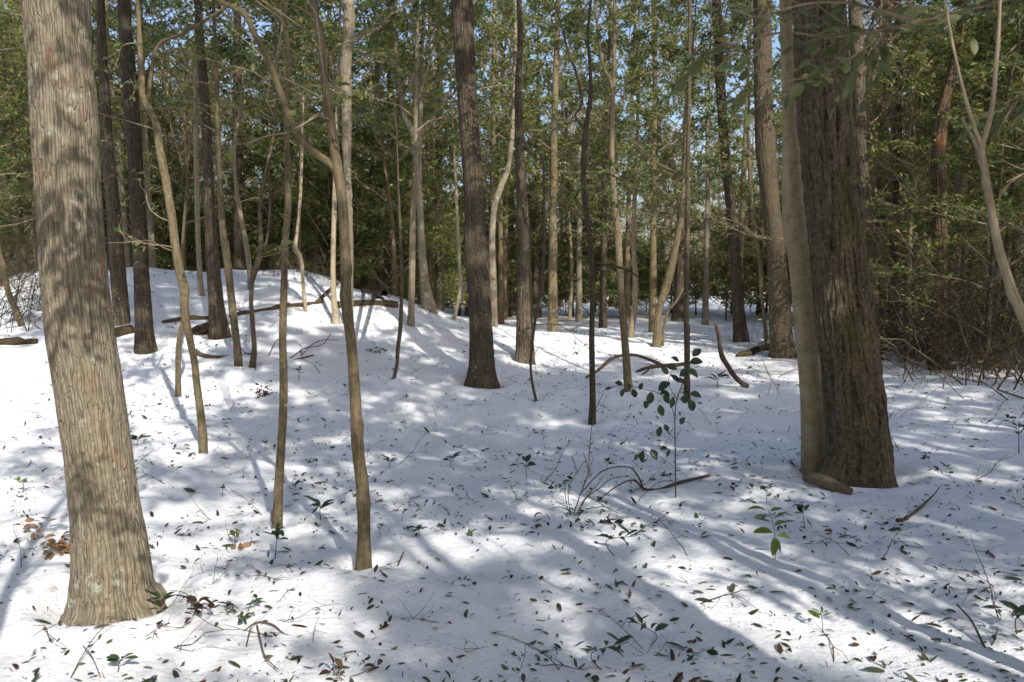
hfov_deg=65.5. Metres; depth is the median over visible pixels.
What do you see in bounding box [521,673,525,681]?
fallen leaf
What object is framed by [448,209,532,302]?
holly shrub
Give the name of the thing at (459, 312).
holly tree
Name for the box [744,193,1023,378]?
thicket bush
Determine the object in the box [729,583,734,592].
fallen leaf
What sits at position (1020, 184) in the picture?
holly tree
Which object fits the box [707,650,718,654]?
fallen leaf
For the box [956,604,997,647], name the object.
fallen twig
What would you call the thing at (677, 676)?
fallen leaf
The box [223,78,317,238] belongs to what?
holly tree
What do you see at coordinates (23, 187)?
holly tree
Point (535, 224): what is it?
holly tree
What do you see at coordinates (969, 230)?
thicket bush
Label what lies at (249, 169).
holly tree
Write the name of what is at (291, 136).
holly tree
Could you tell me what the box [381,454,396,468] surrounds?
seedling
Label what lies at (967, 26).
holly tree
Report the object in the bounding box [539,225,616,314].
holly shrub
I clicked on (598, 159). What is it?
holly tree
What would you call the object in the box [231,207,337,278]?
holly shrub
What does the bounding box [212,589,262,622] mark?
withered sprig
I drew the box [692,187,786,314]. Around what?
holly shrub
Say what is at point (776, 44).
sky
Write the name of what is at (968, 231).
holly tree
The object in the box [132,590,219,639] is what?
withered sprig
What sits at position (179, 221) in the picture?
holly shrub
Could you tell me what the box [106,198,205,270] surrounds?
holly shrub
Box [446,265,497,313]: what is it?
holly shrub
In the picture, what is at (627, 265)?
holly tree
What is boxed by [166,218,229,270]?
holly shrub
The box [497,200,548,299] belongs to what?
holly shrub
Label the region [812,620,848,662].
bare twig
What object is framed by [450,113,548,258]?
holly tree
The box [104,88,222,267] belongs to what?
holly tree
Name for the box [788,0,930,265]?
tree
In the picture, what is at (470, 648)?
bare twig
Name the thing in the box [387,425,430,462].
bare twig
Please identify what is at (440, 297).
holly tree
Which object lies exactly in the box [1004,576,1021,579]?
fallen leaf
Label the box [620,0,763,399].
sapling
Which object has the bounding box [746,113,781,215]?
holly tree
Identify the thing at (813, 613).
seedling
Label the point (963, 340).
thicket bush
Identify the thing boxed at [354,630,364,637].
fallen leaf
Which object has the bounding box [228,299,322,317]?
fallen log
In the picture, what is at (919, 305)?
thicket bush
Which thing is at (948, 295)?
thicket bush
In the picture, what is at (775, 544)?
seedling
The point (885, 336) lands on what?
thicket bush
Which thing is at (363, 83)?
holly tree
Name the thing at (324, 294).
fallen log
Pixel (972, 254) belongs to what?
evergreen tree
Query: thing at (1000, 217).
holly tree
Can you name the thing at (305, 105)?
evergreen tree
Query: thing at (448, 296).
holly shrub
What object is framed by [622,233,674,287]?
holly shrub
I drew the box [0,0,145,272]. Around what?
holly tree
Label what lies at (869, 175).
holly tree
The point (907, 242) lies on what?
holly shrub
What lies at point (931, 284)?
thicket bush
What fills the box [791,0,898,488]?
oak tree
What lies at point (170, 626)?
bare twig
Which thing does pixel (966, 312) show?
thicket bush
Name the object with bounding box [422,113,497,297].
holly tree
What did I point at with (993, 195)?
holly tree
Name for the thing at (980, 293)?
thicket bush
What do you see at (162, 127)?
holly tree
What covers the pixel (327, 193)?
holly shrub
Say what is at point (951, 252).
thicket bush
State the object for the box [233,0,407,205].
holly tree
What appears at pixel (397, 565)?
fallen twig
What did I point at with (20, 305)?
thicket bush
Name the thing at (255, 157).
holly tree
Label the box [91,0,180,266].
oak tree
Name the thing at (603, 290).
holly tree
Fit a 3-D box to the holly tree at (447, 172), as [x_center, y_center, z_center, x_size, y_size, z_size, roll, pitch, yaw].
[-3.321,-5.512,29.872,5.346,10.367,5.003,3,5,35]
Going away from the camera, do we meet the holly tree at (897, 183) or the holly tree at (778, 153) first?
the holly tree at (897, 183)
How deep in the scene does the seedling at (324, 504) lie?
5.50 m
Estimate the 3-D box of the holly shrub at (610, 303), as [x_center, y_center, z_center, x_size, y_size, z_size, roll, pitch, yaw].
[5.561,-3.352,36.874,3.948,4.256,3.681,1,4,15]
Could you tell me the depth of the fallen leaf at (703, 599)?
4.07 m
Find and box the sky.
[0,0,997,284]
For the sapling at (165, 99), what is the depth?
14.38 m
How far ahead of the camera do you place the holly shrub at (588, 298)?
36.15 m
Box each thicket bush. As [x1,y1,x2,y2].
[0,216,36,278]
[0,225,37,286]
[0,236,41,309]
[0,251,41,331]
[0,255,42,331]
[106,244,132,269]
[240,247,299,276]
[263,234,327,273]
[270,241,317,268]
[274,244,330,281]
[307,261,339,282]
[353,259,391,289]
[357,255,417,297]
[370,269,417,299]
[715,146,1023,420]
[741,151,1023,364]
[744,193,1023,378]
[763,232,1023,372]
[770,201,1023,382]
[791,240,1005,352]
[791,264,997,350]
[860,165,1023,387]
[869,247,1022,368]
[871,211,1023,377]
[872,102,1023,365]
[872,255,1023,363]
[877,257,1023,383]
[879,242,1023,366]
[879,246,1023,389]
[880,267,1023,377]
[881,99,1023,369]
[882,288,969,352]
[882,311,995,368]
[883,302,976,361]
[885,319,956,360]
[888,247,1022,355]
[889,239,1005,348]
[889,264,1023,351]
[892,97,1023,369]
[892,228,1023,374]
[897,279,1023,356]
[904,260,1022,370]
[927,244,1023,378]
[934,266,1023,362]
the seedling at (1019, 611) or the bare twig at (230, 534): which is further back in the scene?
the bare twig at (230, 534)
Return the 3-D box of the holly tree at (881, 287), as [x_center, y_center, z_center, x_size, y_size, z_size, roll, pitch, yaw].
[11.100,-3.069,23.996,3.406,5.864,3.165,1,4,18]
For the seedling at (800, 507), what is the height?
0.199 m
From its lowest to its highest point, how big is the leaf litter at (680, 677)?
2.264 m
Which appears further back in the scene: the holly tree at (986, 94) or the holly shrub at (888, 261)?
the holly shrub at (888, 261)
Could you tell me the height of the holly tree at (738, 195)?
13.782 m
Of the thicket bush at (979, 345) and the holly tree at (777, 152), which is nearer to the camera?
the thicket bush at (979, 345)
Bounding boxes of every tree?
[0,0,31,274]
[0,0,129,235]
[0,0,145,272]
[0,0,159,203]
[0,0,160,175]
[0,0,166,175]
[0,3,29,153]
[0,8,31,262]
[0,10,35,286]
[0,18,31,268]
[0,38,38,270]
[0,68,107,272]
[0,106,31,249]
[0,131,29,151]
[0,135,33,202]
[0,140,104,249]
[0,153,34,271]
[0,165,33,268]
[0,180,29,199]
[1,26,35,227]
[1,147,31,259]
[1,202,29,249]
[2,0,31,273]
[20,0,166,625]
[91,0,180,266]
[93,0,221,267]
[96,0,130,325]
[96,83,171,224]
[98,38,226,266]
[101,0,298,270]
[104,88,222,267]
[111,0,243,248]
[116,80,191,220]
[117,0,157,354]
[118,96,199,235]
[120,46,251,224]
[150,50,265,267]
[151,42,232,266]
[151,106,224,198]
[163,0,299,269]
[163,95,283,256]
[174,82,274,214]
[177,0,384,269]
[188,67,325,269]
[189,28,369,268]
[194,0,231,339]
[212,139,251,233]
[219,104,324,270]
[221,106,281,213]
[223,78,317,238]
[226,92,298,232]
[230,111,297,191]
[232,32,359,206]
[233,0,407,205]
[248,0,391,276]
[256,29,335,204]
[257,133,363,266]
[292,64,372,249]
[333,0,537,311]
[337,0,477,293]
[340,9,457,290]
[351,44,446,274]
[357,15,491,290]
[358,73,443,295]
[371,50,504,299]
[372,0,450,314]
[379,153,465,303]
[381,76,488,227]
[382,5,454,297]
[408,117,461,222]
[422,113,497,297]
[423,0,586,254]
[438,0,581,326]
[443,172,512,315]
[447,114,516,281]
[448,0,551,323]
[448,9,568,319]
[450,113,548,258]
[451,0,500,388]
[477,0,594,317]
[477,9,545,316]
[481,110,559,250]
[488,0,631,331]
[495,138,611,316]
[508,106,574,274]
[509,0,629,321]
[514,92,567,235]
[515,0,535,364]
[515,90,609,315]
[539,65,631,311]
[540,0,683,327]
[541,55,576,306]
[545,147,570,302]
[545,168,575,306]
[553,15,700,337]
[557,176,640,291]
[558,102,633,303]
[564,1,711,321]
[568,101,627,305]
[586,94,645,306]
[588,0,753,347]
[589,0,729,331]
[619,0,710,321]
[622,122,718,293]
[622,139,696,264]
[625,28,753,255]
[637,141,716,312]
[637,164,729,290]
[638,123,704,258]
[656,1,757,324]
[659,0,1023,195]
[668,180,722,302]
[672,209,729,315]
[679,0,782,297]
[681,0,780,342]
[689,130,758,313]
[694,141,739,298]
[695,166,765,319]
[698,0,973,255]
[710,107,780,294]
[715,65,781,314]
[723,138,781,242]
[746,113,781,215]
[746,162,781,312]
[753,0,796,358]
[757,77,924,249]
[779,0,825,473]
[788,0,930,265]
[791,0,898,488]
[847,0,925,324]
[848,0,883,359]
[849,0,975,335]
[849,0,1023,342]
[850,0,957,266]
[860,0,1023,369]
[864,7,1010,360]
[866,28,951,241]
[869,4,1002,282]
[869,6,1023,349]
[869,134,928,291]
[869,160,927,289]
[870,101,923,245]
[871,92,986,310]
[876,2,1021,336]
[876,46,987,324]
[880,144,967,328]
[881,6,1012,280]
[908,4,1023,225]
[914,0,1023,349]
[914,14,1023,259]
[915,25,1023,336]
[917,77,1023,240]
[918,44,1019,327]
[923,0,1022,198]
[928,0,966,370]
[948,73,1015,233]
[966,113,1014,239]
[967,15,1020,315]
[968,69,1011,256]
[968,146,1023,279]
[997,254,1023,268]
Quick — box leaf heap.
[41,534,69,559]
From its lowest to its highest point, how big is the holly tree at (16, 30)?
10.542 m
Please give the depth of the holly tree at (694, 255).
37.90 m
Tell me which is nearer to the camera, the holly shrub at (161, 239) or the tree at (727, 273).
the holly shrub at (161, 239)
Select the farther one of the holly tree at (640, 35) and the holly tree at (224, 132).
the holly tree at (224, 132)
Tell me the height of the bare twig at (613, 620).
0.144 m
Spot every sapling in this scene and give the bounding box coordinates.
[0,3,24,325]
[93,0,312,295]
[98,0,234,453]
[120,0,391,367]
[132,0,318,289]
[144,0,324,366]
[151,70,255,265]
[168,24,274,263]
[175,82,198,396]
[207,0,390,311]
[215,0,415,570]
[232,0,377,528]
[245,0,441,323]
[281,0,514,326]
[293,0,443,295]
[337,101,429,377]
[340,0,355,318]
[377,0,508,320]
[464,107,600,400]
[482,104,548,317]
[528,105,600,318]
[531,0,656,424]
[564,0,668,391]
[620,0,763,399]
[690,0,799,343]
[944,0,1023,332]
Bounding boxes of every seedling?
[13,477,28,492]
[105,653,137,671]
[131,433,150,445]
[145,590,175,612]
[229,529,243,546]
[263,522,287,558]
[305,495,334,519]
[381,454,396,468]
[415,525,427,535]
[443,452,460,466]
[519,454,535,477]
[546,481,561,495]
[585,632,631,669]
[597,524,640,555]
[603,457,613,470]
[605,348,702,497]
[628,611,667,643]
[659,471,671,481]
[706,370,728,387]
[747,506,793,558]
[760,483,772,503]
[792,504,808,528]
[807,608,830,632]
[998,600,1023,633]
[1010,422,1023,453]
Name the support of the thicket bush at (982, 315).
on the snow ground
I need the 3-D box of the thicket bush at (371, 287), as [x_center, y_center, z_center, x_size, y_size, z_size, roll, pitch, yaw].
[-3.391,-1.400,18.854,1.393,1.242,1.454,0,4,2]
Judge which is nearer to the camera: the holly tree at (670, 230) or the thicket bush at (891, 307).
the thicket bush at (891, 307)
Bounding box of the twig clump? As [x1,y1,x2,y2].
[549,394,639,521]
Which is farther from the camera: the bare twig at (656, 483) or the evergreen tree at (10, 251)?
the evergreen tree at (10, 251)
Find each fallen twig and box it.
[70,619,111,677]
[243,621,286,669]
[358,551,404,594]
[895,486,939,521]
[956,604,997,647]
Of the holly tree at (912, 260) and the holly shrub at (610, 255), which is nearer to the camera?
the holly tree at (912, 260)
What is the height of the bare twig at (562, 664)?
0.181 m
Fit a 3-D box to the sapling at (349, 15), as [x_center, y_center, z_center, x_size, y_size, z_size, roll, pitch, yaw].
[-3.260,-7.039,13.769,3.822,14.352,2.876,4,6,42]
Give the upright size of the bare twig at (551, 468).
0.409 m
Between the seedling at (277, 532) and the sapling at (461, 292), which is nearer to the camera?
the seedling at (277, 532)
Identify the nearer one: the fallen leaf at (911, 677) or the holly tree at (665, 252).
the fallen leaf at (911, 677)
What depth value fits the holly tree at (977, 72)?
13.06 m
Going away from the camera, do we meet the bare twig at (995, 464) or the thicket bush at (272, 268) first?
the bare twig at (995, 464)
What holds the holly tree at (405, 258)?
on the snow ground
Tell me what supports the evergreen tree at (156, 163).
on the snow ground
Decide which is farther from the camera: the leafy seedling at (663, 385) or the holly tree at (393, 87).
the holly tree at (393, 87)
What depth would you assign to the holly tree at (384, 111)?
27.74 m
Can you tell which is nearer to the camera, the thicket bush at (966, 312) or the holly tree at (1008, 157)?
the thicket bush at (966, 312)
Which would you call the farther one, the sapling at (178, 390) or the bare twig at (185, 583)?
the sapling at (178, 390)
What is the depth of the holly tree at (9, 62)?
20.19 m
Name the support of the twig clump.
on the snow ground
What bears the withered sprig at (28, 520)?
on the snow ground
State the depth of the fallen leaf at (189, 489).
6.34 m
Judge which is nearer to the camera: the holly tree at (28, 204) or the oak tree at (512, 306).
the holly tree at (28, 204)
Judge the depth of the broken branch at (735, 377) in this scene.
11.88 m
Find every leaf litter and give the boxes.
[0,267,1023,681]
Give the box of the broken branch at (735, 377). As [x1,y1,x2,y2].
[714,323,749,387]
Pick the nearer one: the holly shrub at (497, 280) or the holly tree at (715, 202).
the holly shrub at (497, 280)
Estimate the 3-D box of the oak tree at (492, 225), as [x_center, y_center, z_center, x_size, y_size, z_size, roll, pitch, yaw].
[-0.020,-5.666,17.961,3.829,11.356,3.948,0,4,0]
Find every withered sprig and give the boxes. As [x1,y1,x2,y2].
[14,518,55,539]
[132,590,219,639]
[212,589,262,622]
[230,532,259,549]
[255,383,272,397]
[319,652,382,681]
[366,342,389,352]
[599,513,623,524]
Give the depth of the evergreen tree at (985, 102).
15.35 m
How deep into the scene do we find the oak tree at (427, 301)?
16.74 m
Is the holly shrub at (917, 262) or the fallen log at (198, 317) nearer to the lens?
the fallen log at (198, 317)
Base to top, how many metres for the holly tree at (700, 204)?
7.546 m
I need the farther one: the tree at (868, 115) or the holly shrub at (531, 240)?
the holly shrub at (531, 240)
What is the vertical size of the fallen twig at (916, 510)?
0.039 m
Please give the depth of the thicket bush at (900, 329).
15.50 m
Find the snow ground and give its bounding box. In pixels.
[0,267,1023,681]
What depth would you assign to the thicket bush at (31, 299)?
12.60 m
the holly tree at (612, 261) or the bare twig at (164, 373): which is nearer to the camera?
the bare twig at (164, 373)
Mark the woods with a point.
(699, 243)
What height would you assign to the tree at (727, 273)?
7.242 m
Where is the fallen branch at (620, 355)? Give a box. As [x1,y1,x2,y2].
[585,353,665,377]
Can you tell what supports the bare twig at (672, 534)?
on the snow ground
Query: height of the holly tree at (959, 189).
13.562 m
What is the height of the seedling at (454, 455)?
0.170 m
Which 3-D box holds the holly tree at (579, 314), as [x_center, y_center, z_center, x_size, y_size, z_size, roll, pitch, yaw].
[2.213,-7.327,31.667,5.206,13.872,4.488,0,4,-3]
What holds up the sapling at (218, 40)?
on the snow ground
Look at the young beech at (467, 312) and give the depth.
38.55 m
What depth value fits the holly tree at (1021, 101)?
13.90 m
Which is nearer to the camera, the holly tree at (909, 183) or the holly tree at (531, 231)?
the holly tree at (909, 183)
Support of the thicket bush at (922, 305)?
on the snow ground
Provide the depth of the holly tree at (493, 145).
26.12 m
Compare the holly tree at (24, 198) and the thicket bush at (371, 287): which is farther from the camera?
the holly tree at (24, 198)
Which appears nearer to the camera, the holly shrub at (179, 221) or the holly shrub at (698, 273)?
the holly shrub at (179, 221)
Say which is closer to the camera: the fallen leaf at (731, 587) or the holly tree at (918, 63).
the fallen leaf at (731, 587)
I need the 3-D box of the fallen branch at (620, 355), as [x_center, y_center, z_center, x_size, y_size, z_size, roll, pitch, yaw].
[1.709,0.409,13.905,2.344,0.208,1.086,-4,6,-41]
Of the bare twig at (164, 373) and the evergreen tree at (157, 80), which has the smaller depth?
the bare twig at (164, 373)
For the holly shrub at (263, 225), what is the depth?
26.59 m
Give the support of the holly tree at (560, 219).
on the snow ground
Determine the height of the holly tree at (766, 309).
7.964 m
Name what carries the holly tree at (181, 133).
on the snow ground
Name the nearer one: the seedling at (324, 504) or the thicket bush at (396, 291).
the seedling at (324, 504)
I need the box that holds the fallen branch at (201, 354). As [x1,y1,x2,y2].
[196,333,330,373]
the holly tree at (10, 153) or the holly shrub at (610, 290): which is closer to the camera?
the holly tree at (10, 153)
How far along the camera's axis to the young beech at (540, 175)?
39.44 m
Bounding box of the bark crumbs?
[0,271,1012,681]
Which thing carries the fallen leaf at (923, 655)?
on the snow ground
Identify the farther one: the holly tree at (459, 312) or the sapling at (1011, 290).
the holly tree at (459, 312)
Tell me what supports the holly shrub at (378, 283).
on the snow ground
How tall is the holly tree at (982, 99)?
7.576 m
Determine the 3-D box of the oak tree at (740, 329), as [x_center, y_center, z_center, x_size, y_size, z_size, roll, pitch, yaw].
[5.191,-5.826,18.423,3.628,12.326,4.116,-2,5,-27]
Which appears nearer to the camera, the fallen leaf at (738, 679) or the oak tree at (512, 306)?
the fallen leaf at (738, 679)
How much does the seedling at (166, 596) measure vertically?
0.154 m
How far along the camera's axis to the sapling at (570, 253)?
32.92 m
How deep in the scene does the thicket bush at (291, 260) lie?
19.39 m
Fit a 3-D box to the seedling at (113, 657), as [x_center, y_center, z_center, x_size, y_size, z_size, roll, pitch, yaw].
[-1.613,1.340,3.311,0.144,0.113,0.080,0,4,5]
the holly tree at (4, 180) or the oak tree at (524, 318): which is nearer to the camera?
the oak tree at (524, 318)
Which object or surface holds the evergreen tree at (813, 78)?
on the snow ground
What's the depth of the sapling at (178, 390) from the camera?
10.11 m
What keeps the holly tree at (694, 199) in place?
on the snow ground
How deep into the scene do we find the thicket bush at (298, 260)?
17.69 m
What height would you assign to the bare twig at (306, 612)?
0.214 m
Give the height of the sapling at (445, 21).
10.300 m
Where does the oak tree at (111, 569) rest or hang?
on the snow ground
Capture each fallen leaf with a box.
[31,672,40,681]
[34,619,50,623]
[142,677,153,681]
[172,669,179,677]
[183,488,195,491]
[228,660,240,667]
[289,655,302,659]
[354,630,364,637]
[467,529,472,536]
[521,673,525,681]
[593,675,598,681]
[665,642,681,646]
[670,648,674,660]
[673,672,682,681]
[696,598,713,601]
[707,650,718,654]
[725,638,734,644]
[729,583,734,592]
[736,672,740,681]
[748,609,758,614]
[777,643,782,653]
[863,666,884,672]
[887,527,899,530]
[904,672,916,680]
[921,653,929,660]
[984,605,1001,608]
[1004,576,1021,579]
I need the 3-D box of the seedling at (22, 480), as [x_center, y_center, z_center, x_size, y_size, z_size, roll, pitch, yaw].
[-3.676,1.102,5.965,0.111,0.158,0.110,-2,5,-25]
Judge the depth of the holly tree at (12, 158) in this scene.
28.57 m
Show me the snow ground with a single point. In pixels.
(38, 583)
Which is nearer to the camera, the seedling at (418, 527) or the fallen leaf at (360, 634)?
the fallen leaf at (360, 634)
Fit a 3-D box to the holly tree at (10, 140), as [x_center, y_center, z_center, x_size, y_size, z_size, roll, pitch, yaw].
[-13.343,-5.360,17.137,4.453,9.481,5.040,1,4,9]
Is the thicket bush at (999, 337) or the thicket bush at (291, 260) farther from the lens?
the thicket bush at (291, 260)
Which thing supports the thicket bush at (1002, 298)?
on the snow ground
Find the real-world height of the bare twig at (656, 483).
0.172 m
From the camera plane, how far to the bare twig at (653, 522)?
5.21 m
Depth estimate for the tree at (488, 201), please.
31.03 m
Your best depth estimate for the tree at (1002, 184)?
18.21 m
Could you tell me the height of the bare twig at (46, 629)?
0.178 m
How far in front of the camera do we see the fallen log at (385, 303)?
15.72 m
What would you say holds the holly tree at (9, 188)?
on the snow ground
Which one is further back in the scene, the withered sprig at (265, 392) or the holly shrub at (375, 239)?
the holly shrub at (375, 239)
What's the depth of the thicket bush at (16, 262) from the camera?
15.93 m
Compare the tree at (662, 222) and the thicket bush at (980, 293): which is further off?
the tree at (662, 222)
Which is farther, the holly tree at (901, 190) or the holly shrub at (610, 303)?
the holly shrub at (610, 303)
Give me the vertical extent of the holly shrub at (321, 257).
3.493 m
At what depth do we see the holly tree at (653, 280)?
23.50 m
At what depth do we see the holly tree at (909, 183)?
24.53 m
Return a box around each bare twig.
[2,525,23,567]
[31,621,68,649]
[89,613,129,621]
[137,471,164,483]
[149,610,196,627]
[154,359,181,388]
[171,565,210,605]
[173,605,239,651]
[184,489,210,519]
[224,613,290,636]
[225,521,248,548]
[230,493,262,515]
[245,560,280,578]
[282,594,337,621]
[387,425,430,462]
[398,594,437,622]
[457,638,483,651]
[495,632,572,673]
[524,437,573,481]
[538,646,592,669]
[585,607,642,648]
[620,625,668,655]
[624,460,667,490]
[634,512,673,533]
[639,476,680,498]
[649,518,686,554]
[700,590,752,609]
[804,530,855,556]
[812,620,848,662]
[881,515,920,559]
[947,566,994,586]
[962,535,998,618]
[989,454,1016,473]
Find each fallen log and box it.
[0,337,37,344]
[115,324,133,336]
[161,314,207,322]
[191,322,207,334]
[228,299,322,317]
[317,282,338,299]
[337,299,398,307]
[358,288,387,299]
[636,362,683,374]
[735,344,768,356]
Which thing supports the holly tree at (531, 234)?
on the snow ground
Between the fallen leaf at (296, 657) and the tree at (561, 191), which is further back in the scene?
the tree at (561, 191)
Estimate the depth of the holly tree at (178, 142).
38.23 m
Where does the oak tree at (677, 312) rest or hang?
on the snow ground
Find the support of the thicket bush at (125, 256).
on the snow ground
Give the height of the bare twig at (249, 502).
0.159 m
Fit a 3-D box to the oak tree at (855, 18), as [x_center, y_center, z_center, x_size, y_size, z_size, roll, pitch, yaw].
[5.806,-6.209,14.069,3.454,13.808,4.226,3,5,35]
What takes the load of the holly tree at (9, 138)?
on the snow ground
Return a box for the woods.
[7,182,766,296]
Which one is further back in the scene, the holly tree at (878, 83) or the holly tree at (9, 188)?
the holly tree at (878, 83)
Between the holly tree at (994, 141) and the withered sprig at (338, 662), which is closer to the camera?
the withered sprig at (338, 662)
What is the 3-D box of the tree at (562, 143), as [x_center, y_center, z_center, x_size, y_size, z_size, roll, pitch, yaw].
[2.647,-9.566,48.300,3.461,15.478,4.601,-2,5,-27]
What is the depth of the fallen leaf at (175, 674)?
3.26 m
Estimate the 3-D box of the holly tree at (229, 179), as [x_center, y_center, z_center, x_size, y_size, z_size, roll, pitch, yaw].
[-6.497,-4.806,21.926,4.901,7.576,4.165,-3,5,-36]
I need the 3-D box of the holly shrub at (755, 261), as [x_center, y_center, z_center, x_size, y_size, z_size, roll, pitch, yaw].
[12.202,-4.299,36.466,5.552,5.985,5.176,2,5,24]
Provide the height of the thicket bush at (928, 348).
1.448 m
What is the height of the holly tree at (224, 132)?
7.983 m
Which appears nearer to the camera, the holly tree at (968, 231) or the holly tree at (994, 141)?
the holly tree at (994, 141)
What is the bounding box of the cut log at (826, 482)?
[802,472,852,494]
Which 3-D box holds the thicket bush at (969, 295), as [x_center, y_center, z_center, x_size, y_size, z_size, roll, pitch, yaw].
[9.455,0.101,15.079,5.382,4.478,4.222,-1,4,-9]
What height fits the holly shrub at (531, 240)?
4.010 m
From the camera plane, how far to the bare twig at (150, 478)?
6.33 m
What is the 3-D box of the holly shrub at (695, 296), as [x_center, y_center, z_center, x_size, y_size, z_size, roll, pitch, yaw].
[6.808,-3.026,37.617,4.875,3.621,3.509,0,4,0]
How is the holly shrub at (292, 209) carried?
on the snow ground
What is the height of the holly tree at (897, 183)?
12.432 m
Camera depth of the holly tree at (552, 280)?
21.72 m
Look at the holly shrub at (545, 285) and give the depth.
41.28 m
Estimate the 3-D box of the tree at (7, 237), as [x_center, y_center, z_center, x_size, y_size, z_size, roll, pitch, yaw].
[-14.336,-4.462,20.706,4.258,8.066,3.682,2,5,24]
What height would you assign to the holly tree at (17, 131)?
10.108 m
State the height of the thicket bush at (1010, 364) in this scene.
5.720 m
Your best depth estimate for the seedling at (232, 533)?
5.05 m
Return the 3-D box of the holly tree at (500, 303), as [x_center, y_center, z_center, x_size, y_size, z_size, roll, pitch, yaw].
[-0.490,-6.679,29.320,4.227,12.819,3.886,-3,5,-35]
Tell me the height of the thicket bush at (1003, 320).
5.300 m
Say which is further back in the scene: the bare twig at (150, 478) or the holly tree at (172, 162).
the holly tree at (172, 162)
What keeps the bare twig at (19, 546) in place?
on the snow ground
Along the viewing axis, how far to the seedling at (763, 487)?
6.07 m
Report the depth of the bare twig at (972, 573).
4.32 m
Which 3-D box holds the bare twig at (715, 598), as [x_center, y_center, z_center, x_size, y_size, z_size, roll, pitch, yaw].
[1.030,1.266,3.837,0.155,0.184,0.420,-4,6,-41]
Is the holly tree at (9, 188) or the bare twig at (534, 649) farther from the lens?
the holly tree at (9, 188)
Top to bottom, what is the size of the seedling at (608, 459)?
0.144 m
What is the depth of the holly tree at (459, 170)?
28.40 m
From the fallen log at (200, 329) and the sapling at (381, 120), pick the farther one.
the sapling at (381, 120)
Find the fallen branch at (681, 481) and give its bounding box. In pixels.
[579,466,709,496]
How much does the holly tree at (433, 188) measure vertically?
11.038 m
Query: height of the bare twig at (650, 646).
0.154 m
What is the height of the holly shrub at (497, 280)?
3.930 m
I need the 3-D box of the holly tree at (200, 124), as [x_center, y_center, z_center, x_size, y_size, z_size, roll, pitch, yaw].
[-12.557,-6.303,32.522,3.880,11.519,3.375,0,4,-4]
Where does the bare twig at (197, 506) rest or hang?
on the snow ground
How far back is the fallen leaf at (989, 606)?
4.07 m
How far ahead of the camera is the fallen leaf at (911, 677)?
3.29 m
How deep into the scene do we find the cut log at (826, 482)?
6.45 m
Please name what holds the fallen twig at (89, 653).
on the snow ground
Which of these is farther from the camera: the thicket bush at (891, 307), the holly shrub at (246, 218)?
the holly shrub at (246, 218)
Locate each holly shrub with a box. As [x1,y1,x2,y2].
[101,152,192,269]
[103,191,188,269]
[106,171,230,271]
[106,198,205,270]
[107,227,170,268]
[160,199,278,271]
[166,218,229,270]
[219,204,294,269]
[221,203,278,269]
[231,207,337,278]
[240,88,416,274]
[252,199,362,280]
[282,132,434,281]
[302,102,484,293]
[304,227,375,286]
[318,246,369,288]
[325,229,398,291]
[356,189,464,304]
[360,208,466,303]
[361,222,467,307]
[389,212,467,304]
[415,198,467,307]
[426,182,541,308]
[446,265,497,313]
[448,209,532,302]
[465,250,516,298]
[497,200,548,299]
[515,233,583,306]
[531,249,575,306]
[532,199,663,315]
[532,244,569,307]
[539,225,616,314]
[542,244,643,317]
[565,257,644,313]
[596,227,674,307]
[607,247,658,311]
[613,255,696,316]
[614,239,702,314]
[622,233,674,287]
[657,248,702,303]
[672,254,709,307]
[689,222,752,309]
[690,219,767,312]
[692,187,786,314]
[709,193,790,305]
[724,257,792,313]
[742,241,923,308]
[757,251,904,306]
[765,192,931,315]
[869,168,953,317]
[882,238,930,323]
[886,199,980,313]
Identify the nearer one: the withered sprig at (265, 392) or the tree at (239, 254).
the withered sprig at (265, 392)
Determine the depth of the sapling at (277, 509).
5.37 m
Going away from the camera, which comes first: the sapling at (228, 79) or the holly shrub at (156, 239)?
the sapling at (228, 79)
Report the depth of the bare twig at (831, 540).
4.83 m
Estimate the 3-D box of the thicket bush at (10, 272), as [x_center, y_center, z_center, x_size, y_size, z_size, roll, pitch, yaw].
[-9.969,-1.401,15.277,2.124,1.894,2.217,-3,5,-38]
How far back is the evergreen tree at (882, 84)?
27.83 m
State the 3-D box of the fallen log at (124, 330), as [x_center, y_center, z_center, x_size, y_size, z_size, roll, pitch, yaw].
[-6.126,-0.139,12.367,0.477,0.226,0.193,-3,5,-36]
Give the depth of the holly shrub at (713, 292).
34.06 m
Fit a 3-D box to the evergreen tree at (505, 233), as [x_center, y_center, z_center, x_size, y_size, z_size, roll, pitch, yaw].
[-0.645,-6.873,31.152,5.210,12.779,4.593,4,6,41]
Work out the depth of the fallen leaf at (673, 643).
3.61 m
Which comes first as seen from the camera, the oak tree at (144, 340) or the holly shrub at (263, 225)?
the oak tree at (144, 340)
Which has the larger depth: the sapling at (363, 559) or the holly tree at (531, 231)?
the holly tree at (531, 231)
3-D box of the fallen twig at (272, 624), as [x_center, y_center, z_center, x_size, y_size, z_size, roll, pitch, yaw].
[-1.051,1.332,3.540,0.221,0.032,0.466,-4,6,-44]
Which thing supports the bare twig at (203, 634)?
on the snow ground
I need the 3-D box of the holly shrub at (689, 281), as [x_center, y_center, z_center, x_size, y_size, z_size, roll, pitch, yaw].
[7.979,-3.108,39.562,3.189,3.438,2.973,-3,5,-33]
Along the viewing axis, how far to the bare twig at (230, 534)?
5.05 m

